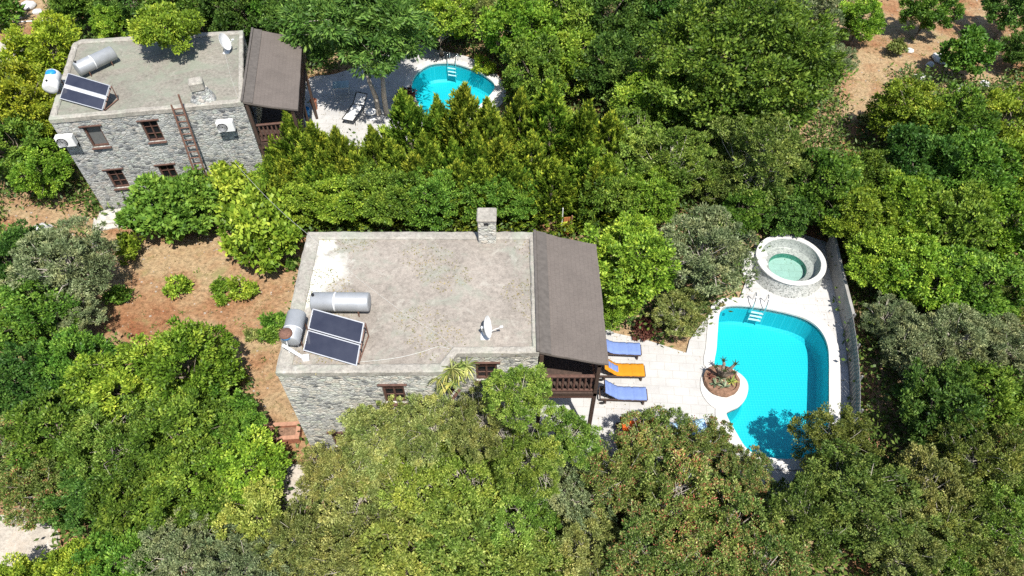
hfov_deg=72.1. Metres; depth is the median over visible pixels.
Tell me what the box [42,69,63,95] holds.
water tank
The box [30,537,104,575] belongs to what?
tree
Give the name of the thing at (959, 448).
tree
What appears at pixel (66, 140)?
air conditioner
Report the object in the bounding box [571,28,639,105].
tree
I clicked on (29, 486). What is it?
tree
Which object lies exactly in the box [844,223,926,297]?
tree
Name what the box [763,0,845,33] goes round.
tree
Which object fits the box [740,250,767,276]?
garden steps
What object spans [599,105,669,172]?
tree
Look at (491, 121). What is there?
conifer
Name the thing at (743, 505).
tree
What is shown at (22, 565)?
tree
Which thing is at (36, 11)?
rock
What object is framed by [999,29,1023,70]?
tree
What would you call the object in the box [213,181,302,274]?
tree
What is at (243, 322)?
weeds
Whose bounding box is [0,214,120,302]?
tree
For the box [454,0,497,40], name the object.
tree
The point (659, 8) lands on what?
tree
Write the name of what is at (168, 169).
window
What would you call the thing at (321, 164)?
conifer
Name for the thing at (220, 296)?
shrub
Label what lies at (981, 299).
tree
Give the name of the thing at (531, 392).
tree
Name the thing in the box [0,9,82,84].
tree
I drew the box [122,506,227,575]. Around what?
tree
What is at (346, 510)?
tree
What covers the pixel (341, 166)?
conifer
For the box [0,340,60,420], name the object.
tree
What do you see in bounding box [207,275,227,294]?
shrub
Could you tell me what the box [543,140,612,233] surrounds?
conifer
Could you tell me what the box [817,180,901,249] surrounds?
tree
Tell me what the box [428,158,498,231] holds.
conifer
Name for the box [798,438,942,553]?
tree
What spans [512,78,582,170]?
conifer
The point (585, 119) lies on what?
conifer
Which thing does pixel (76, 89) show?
solar collector
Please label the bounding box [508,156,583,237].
conifer
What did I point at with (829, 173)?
tree
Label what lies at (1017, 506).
tree
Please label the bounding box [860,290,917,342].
tree
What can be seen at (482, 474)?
tree
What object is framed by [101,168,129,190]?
window
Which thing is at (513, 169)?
conifer
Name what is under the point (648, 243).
tree
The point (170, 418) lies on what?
tree
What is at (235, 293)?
shrub
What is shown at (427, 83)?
pool basin
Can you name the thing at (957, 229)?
tree
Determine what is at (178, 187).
tree
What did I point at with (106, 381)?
tree
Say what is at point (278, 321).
shrub
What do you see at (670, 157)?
tree
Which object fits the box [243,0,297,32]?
tree
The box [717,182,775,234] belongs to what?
tree
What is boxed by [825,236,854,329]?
garden wall
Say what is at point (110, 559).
tree
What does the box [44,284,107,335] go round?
tree
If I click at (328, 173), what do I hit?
conifer
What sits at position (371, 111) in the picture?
side table
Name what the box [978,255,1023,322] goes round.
tree
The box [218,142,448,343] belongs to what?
overhead cable
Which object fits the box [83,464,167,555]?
tree
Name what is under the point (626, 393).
sun lounger
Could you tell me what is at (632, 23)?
tree
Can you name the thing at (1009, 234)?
tree
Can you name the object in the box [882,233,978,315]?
tree
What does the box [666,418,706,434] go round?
sun lounger
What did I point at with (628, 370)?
sun lounger
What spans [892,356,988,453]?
tree
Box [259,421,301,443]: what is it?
brick planter
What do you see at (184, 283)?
shrub
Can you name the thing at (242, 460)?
tree
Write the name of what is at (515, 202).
tree
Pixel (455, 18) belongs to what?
tree
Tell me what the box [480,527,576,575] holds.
tree
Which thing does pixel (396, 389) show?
window
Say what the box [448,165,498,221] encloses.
tree
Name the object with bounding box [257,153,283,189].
conifer
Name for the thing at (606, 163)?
conifer
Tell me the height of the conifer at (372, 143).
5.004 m
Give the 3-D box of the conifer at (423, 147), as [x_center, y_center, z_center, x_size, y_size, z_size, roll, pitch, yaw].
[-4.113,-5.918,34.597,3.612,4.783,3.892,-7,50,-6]
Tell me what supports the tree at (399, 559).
on the ground at (148, 268)
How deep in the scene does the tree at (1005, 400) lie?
25.73 m
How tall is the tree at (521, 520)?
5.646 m
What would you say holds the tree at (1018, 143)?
on the ground at (148, 268)
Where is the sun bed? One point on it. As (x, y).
(357, 105)
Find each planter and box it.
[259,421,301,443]
[703,365,739,396]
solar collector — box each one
[59,73,118,110]
[303,308,368,365]
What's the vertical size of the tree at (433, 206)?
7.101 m
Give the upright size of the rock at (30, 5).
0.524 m
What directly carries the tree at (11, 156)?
on the ground at (148, 268)
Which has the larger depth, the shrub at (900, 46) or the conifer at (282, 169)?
the shrub at (900, 46)
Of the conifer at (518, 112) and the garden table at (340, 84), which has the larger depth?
the garden table at (340, 84)
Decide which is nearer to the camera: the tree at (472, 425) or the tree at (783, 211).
the tree at (472, 425)
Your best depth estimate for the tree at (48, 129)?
36.15 m
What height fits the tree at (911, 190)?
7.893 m
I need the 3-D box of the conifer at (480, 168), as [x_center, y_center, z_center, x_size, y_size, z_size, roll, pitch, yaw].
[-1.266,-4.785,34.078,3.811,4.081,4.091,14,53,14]
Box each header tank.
[45,69,63,85]
[279,328,298,352]
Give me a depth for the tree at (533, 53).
38.60 m
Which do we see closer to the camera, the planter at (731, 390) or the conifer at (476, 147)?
the planter at (731, 390)
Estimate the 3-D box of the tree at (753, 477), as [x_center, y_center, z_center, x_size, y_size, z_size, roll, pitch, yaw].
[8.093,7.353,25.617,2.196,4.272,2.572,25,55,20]
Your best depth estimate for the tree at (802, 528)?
22.82 m
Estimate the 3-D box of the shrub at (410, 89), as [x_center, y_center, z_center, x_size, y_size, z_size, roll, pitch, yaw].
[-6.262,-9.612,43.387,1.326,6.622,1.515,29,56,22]
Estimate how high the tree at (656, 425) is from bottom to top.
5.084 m
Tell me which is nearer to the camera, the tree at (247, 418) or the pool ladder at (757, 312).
the tree at (247, 418)
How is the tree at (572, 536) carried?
on the ground at (148, 268)
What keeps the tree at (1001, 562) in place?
on the ground at (148, 268)
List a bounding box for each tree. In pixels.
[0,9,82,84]
[0,58,56,142]
[0,113,52,175]
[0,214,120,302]
[0,218,62,300]
[0,278,82,350]
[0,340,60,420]
[0,387,108,471]
[0,414,51,480]
[0,450,87,531]
[0,551,50,575]
[5,136,75,199]
[10,94,58,150]
[28,324,116,401]
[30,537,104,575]
[33,463,117,535]
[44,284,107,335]
[48,0,108,29]
[52,392,166,498]
[59,332,183,420]
[70,521,157,575]
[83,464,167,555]
[87,4,130,38]
[92,0,172,35]
[112,171,203,243]
[122,315,244,416]
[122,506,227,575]
[124,0,206,54]
[125,440,230,542]
[128,382,238,481]
[146,0,223,27]
[153,164,226,234]
[185,424,292,513]
[186,383,267,445]
[191,523,293,575]
[196,0,264,36]
[197,160,267,214]
[211,473,290,561]
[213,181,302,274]
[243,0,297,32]
[246,163,269,197]
[251,493,333,575]
[257,0,324,67]
[262,540,319,575]
[272,0,441,115]
[276,168,337,227]
[292,428,370,500]
[293,519,386,575]
[311,170,382,224]
[317,462,413,562]
[336,394,418,484]
[345,157,422,226]
[350,504,452,575]
[355,442,475,524]
[389,392,464,467]
[395,162,464,231]
[404,0,477,56]
[411,489,510,575]
[420,437,523,538]
[444,380,517,464]
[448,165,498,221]
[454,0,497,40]
[474,0,563,70]
[479,164,546,221]
[480,363,558,444]
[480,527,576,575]
[484,478,564,559]
[488,418,565,501]
[499,32,567,109]
[527,0,595,49]
[530,458,618,544]
[535,28,608,98]
[538,405,602,472]
[542,506,632,575]
[568,429,668,521]
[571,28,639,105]
[577,156,641,226]
[579,210,682,308]
[585,0,653,57]
[586,499,693,575]
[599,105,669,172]
[601,288,643,331]
[606,59,704,134]
[616,0,703,40]
[617,405,691,464]
[619,162,679,225]
[622,447,726,542]
[628,125,723,201]
[634,0,858,133]
[645,285,713,336]
[652,518,747,575]
[659,203,760,301]
[661,414,742,478]
[683,148,744,205]
[694,473,784,575]
[702,111,814,205]
[712,358,739,379]
[712,443,776,514]
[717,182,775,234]
[723,519,810,575]
[752,456,851,567]
[760,181,813,236]
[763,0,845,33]
[785,146,866,227]
[787,401,884,479]
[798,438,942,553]
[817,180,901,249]
[824,43,859,79]
[837,0,886,46]
[843,148,903,202]
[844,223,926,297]
[851,493,964,575]
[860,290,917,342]
[863,168,947,243]
[865,75,959,146]
[877,311,960,384]
[881,122,975,187]
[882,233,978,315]
[885,441,975,538]
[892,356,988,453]
[898,0,965,39]
[904,532,991,575]
[907,488,1020,564]
[909,80,1002,161]
[910,178,1001,267]
[912,302,1012,377]
[920,124,1023,201]
[924,408,1023,509]
[931,241,1023,332]
[936,23,1004,77]
[938,358,1023,437]
[957,529,1023,575]
[963,186,1023,261]
[964,82,1023,157]
[964,472,1023,566]
[965,312,1023,375]
[971,135,1023,199]
[974,424,1023,496]
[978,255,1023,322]
[980,0,1023,39]
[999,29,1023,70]
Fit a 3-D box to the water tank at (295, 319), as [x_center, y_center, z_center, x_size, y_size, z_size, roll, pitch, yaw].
[-7.141,1.363,23.111,0.667,0.981,1.153,0,50,0]
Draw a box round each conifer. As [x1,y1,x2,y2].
[250,134,289,173]
[257,109,304,177]
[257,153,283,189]
[264,175,300,220]
[266,158,304,224]
[278,144,314,222]
[284,119,335,222]
[286,160,336,226]
[286,176,324,232]
[298,149,344,224]
[314,164,361,231]
[321,149,347,221]
[322,125,378,202]
[330,149,379,231]
[335,156,363,226]
[338,168,383,226]
[357,123,390,171]
[361,160,406,231]
[373,136,428,226]
[376,86,445,156]
[393,151,462,230]
[406,92,462,154]
[407,128,445,194]
[418,81,511,175]
[427,135,472,222]
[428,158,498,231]
[451,128,499,218]
[457,157,519,231]
[463,95,516,165]
[478,134,528,221]
[496,153,551,231]
[497,85,549,164]
[499,129,580,227]
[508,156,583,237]
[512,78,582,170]
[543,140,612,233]
[544,97,615,187]
[547,107,645,184]
[558,152,640,233]
[558,161,620,233]
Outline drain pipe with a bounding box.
[282,343,309,361]
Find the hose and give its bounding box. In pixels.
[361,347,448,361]
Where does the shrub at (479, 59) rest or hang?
on the ground at (148, 268)
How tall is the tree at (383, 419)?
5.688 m
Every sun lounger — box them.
[599,359,645,380]
[599,380,647,404]
[606,339,641,359]
[615,416,663,439]
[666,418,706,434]
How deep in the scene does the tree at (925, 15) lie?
44.28 m
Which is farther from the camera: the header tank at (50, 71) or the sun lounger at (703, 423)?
the header tank at (50, 71)
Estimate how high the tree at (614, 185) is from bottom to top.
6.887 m
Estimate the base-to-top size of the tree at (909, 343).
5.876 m
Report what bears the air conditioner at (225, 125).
attached to the stone house at (128, 136)
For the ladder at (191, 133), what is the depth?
32.57 m
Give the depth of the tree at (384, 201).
32.71 m
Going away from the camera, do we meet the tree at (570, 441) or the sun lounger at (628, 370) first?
the tree at (570, 441)
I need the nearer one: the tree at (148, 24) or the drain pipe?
the drain pipe
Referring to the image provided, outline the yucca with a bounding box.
[426,357,479,399]
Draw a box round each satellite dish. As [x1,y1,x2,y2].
[219,33,233,53]
[480,315,502,339]
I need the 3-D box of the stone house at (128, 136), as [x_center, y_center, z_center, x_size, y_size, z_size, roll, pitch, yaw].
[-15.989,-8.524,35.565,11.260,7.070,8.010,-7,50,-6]
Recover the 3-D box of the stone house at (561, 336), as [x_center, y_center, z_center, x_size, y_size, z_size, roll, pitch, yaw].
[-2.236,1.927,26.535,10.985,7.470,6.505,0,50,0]
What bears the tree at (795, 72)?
on the ground at (148, 268)
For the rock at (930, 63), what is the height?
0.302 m
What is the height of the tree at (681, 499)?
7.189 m
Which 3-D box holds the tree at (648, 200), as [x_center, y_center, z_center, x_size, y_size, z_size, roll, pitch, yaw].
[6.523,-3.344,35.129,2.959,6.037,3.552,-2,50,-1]
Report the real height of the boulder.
0.577 m
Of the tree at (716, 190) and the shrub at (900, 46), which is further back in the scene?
the shrub at (900, 46)
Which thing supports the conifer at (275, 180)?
on the ground at (148, 268)
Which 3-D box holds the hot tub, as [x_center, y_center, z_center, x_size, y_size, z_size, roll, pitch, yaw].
[12.896,-1.053,32.873,3.320,0.910,3.320,0,50,0]
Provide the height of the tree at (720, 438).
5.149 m
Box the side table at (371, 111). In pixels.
[366,108,375,120]
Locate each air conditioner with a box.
[54,133,79,148]
[215,118,236,133]
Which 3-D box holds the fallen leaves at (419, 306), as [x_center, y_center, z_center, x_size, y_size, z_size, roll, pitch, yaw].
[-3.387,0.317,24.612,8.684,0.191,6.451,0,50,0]
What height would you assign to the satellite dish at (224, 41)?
0.990 m
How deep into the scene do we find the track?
25.08 m
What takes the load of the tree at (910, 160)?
on the ground at (148, 268)
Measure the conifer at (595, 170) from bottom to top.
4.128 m
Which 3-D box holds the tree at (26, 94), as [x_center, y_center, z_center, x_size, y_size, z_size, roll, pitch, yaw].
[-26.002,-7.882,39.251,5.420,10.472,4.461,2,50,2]
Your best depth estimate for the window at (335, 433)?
25.96 m
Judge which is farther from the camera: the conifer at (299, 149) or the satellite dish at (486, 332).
the conifer at (299, 149)
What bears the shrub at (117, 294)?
on the ground at (148, 268)
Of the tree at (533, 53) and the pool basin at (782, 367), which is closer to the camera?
the pool basin at (782, 367)
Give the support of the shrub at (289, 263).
on the ground at (148, 268)
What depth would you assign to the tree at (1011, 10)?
44.22 m
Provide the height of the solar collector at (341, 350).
0.837 m
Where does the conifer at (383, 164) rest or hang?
on the ground at (148, 268)
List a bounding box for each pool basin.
[412,64,494,113]
[714,306,828,458]
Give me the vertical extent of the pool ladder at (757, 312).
1.603 m
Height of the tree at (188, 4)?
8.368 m
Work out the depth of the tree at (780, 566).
22.27 m
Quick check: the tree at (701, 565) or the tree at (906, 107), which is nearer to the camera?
the tree at (701, 565)
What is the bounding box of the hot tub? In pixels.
[753,234,826,297]
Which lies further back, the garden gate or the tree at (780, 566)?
the garden gate
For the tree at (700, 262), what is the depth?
28.99 m
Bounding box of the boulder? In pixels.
[35,222,52,229]
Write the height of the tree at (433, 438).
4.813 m
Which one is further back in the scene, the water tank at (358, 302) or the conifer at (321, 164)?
the conifer at (321, 164)
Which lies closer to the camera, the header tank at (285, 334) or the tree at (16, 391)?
the header tank at (285, 334)
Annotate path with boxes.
[277,464,310,511]
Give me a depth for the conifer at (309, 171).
33.42 m
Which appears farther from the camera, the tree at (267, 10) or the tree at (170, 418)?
the tree at (267, 10)
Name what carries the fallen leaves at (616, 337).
on the ground at (148, 268)
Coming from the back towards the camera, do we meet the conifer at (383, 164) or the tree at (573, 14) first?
the tree at (573, 14)
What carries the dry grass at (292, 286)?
on the ground at (148, 268)
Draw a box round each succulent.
[710,378,721,387]
[719,380,730,387]
[726,375,737,385]
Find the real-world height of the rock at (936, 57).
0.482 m
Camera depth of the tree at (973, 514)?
23.00 m
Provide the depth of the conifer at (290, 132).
33.72 m
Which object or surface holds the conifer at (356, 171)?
on the ground at (148, 268)
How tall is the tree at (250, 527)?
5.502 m
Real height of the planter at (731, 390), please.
0.210 m
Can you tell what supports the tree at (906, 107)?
on the ground at (148, 268)
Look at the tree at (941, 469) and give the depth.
23.85 m
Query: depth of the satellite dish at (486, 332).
23.29 m
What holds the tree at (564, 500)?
on the ground at (148, 268)
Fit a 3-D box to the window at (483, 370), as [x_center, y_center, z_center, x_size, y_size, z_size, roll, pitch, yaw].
[-0.868,2.816,23.946,0.962,1.220,0.306,0,50,0]
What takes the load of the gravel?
on the ground at (148, 268)
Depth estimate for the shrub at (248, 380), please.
29.19 m
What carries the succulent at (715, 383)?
in the planter at (731, 390)
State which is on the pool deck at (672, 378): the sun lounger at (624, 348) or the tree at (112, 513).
the sun lounger at (624, 348)
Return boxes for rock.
[21,0,36,9]
[32,8,41,14]
[925,61,934,66]
[932,52,947,64]
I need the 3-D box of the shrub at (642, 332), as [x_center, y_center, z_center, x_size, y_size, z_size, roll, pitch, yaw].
[5.869,3.234,32.347,1.294,6.025,1.381,9,51,8]
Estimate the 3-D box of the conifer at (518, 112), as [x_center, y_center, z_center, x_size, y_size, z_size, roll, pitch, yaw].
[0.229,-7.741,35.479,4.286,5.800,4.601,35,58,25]
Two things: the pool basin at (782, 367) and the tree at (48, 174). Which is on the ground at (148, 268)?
the tree at (48, 174)
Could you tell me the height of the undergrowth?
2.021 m
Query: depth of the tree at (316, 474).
23.59 m
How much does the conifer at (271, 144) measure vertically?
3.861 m
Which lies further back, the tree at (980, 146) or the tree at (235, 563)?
the tree at (980, 146)
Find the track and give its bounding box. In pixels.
[0,515,59,566]
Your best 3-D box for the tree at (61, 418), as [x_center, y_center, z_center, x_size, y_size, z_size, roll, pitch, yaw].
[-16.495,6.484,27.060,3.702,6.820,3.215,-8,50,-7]
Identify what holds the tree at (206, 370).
on the ground at (148, 268)
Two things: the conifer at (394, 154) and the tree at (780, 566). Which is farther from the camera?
the conifer at (394, 154)
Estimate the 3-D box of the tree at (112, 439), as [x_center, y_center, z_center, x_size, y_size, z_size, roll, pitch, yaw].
[-14.160,7.068,26.872,3.940,7.234,3.856,22,53,17]
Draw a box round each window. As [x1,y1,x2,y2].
[78,124,111,149]
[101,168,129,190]
[136,119,166,144]
[154,163,176,176]
[326,432,348,449]
[377,384,407,406]
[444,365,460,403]
[472,362,499,383]
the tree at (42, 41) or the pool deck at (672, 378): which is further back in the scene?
the tree at (42, 41)
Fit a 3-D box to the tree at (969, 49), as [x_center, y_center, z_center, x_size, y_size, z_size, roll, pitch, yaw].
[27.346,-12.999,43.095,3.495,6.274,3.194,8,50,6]
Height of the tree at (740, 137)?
10.536 m
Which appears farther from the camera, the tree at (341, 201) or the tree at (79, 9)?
the tree at (79, 9)
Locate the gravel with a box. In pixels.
[8,0,1009,413]
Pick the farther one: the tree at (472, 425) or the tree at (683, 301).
the tree at (683, 301)
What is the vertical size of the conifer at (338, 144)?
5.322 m
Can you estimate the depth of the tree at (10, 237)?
30.19 m
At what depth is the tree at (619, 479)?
24.09 m
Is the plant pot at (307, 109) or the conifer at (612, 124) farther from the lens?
the plant pot at (307, 109)
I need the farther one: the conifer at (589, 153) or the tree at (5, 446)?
the conifer at (589, 153)
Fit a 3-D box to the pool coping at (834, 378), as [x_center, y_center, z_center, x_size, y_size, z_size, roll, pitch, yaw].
[11.096,3.688,29.413,5.968,0.095,8.432,0,50,0]
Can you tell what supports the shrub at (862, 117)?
on the ground at (148, 268)
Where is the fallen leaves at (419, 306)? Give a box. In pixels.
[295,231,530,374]
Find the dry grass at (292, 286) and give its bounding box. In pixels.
[0,0,1006,422]
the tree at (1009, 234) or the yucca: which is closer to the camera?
the yucca
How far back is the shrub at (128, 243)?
33.23 m
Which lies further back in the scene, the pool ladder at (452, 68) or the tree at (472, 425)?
the pool ladder at (452, 68)
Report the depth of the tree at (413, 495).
23.55 m
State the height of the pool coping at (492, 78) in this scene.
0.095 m
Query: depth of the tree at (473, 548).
22.31 m
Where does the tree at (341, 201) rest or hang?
on the ground at (148, 268)
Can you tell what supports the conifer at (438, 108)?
on the ground at (148, 268)
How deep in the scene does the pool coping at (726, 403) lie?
28.69 m
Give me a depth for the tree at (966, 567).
22.41 m
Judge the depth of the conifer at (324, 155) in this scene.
33.28 m
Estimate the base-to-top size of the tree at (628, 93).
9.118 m
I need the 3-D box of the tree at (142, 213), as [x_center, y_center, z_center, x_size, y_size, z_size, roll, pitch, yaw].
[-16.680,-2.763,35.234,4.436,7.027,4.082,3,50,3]
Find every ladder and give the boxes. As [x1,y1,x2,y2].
[170,94,208,215]
[447,52,457,78]
[747,292,768,323]
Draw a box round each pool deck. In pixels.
[304,43,505,148]
[535,231,849,498]
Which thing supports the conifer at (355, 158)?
on the ground at (148, 268)
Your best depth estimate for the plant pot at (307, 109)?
40.65 m
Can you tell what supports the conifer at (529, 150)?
on the ground at (148, 268)
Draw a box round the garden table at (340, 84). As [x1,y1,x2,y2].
[333,80,349,97]
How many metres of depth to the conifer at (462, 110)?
33.77 m
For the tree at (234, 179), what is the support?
on the ground at (148, 268)
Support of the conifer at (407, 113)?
on the ground at (148, 268)
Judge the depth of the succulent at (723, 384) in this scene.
28.80 m
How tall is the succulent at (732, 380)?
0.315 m
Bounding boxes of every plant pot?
[304,106,309,116]
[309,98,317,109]
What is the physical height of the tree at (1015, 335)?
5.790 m
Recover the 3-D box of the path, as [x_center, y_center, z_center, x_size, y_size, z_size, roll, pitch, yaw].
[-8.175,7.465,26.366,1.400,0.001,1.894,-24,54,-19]
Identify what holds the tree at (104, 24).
on the ground at (148, 268)
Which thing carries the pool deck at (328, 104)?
on the ground at (148, 268)
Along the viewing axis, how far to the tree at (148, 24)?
33.31 m
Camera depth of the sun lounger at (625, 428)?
27.32 m
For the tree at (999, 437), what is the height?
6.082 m
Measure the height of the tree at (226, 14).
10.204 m
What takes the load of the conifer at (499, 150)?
on the ground at (148, 268)
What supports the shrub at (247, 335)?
on the ground at (148, 268)
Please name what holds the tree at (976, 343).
on the ground at (148, 268)
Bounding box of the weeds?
[1,0,1010,365]
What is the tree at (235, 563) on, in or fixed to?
on the ground at (148, 268)
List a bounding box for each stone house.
[48,27,317,229]
[276,208,608,457]
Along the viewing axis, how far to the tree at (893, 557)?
22.61 m
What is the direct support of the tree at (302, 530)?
on the ground at (148, 268)
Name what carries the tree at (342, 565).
on the ground at (148, 268)
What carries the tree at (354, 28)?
on the ground at (148, 268)
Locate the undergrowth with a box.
[0,0,1023,575]
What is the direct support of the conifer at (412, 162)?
on the ground at (148, 268)
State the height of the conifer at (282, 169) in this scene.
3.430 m
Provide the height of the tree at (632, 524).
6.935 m
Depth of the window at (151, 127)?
32.80 m
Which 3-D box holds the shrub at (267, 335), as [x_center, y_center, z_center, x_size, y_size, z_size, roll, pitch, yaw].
[-10.594,3.052,31.773,1.008,4.173,1.006,-17,52,-14]
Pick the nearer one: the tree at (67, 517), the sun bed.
the tree at (67, 517)
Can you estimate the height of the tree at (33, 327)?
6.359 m
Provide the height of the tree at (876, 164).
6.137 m
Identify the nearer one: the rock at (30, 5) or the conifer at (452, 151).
the conifer at (452, 151)
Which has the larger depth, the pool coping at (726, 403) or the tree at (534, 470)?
the pool coping at (726, 403)
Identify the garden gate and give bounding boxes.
[560,208,572,236]
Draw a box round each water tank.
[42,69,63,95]
[73,46,117,76]
[280,309,307,346]
[310,292,370,316]
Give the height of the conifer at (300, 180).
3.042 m
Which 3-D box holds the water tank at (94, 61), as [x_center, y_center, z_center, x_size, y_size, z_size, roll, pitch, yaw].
[-19.921,-10.843,33.692,0.668,0.860,1.899,32,57,24]
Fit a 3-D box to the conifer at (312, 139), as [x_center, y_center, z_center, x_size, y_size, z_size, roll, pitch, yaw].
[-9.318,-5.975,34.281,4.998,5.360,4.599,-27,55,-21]
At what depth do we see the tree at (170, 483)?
23.55 m
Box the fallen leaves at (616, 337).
[308,72,848,451]
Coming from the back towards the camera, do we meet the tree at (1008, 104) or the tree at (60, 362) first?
the tree at (1008, 104)
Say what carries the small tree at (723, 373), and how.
in the planter at (731, 390)
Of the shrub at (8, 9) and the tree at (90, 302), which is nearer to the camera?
the tree at (90, 302)
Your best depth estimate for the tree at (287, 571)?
22.94 m
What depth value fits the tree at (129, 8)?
43.22 m
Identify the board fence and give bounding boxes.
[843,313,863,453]
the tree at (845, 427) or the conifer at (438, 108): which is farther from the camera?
the conifer at (438, 108)
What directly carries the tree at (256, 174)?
on the ground at (148, 268)
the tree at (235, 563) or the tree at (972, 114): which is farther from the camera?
the tree at (972, 114)
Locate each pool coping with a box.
[404,58,501,123]
[700,368,746,410]
[703,297,840,469]
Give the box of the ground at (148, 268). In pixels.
[0,0,1023,575]
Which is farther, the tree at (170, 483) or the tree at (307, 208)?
the tree at (307, 208)
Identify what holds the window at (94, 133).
in the stone house at (128, 136)
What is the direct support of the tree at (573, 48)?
on the ground at (148, 268)
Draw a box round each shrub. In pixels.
[0,0,27,29]
[99,283,134,305]
[112,229,146,265]
[160,273,193,299]
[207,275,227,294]
[210,291,230,306]
[225,274,259,300]
[233,367,249,383]
[242,327,258,341]
[256,325,279,345]
[257,310,286,330]
[283,257,300,271]
[393,85,416,100]
[471,53,496,74]
[632,316,662,341]
[857,110,874,124]
[885,37,909,54]
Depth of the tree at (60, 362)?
27.01 m
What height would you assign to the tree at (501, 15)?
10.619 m
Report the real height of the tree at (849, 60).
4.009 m
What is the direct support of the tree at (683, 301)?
on the ground at (148, 268)
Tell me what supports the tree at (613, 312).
on the ground at (148, 268)

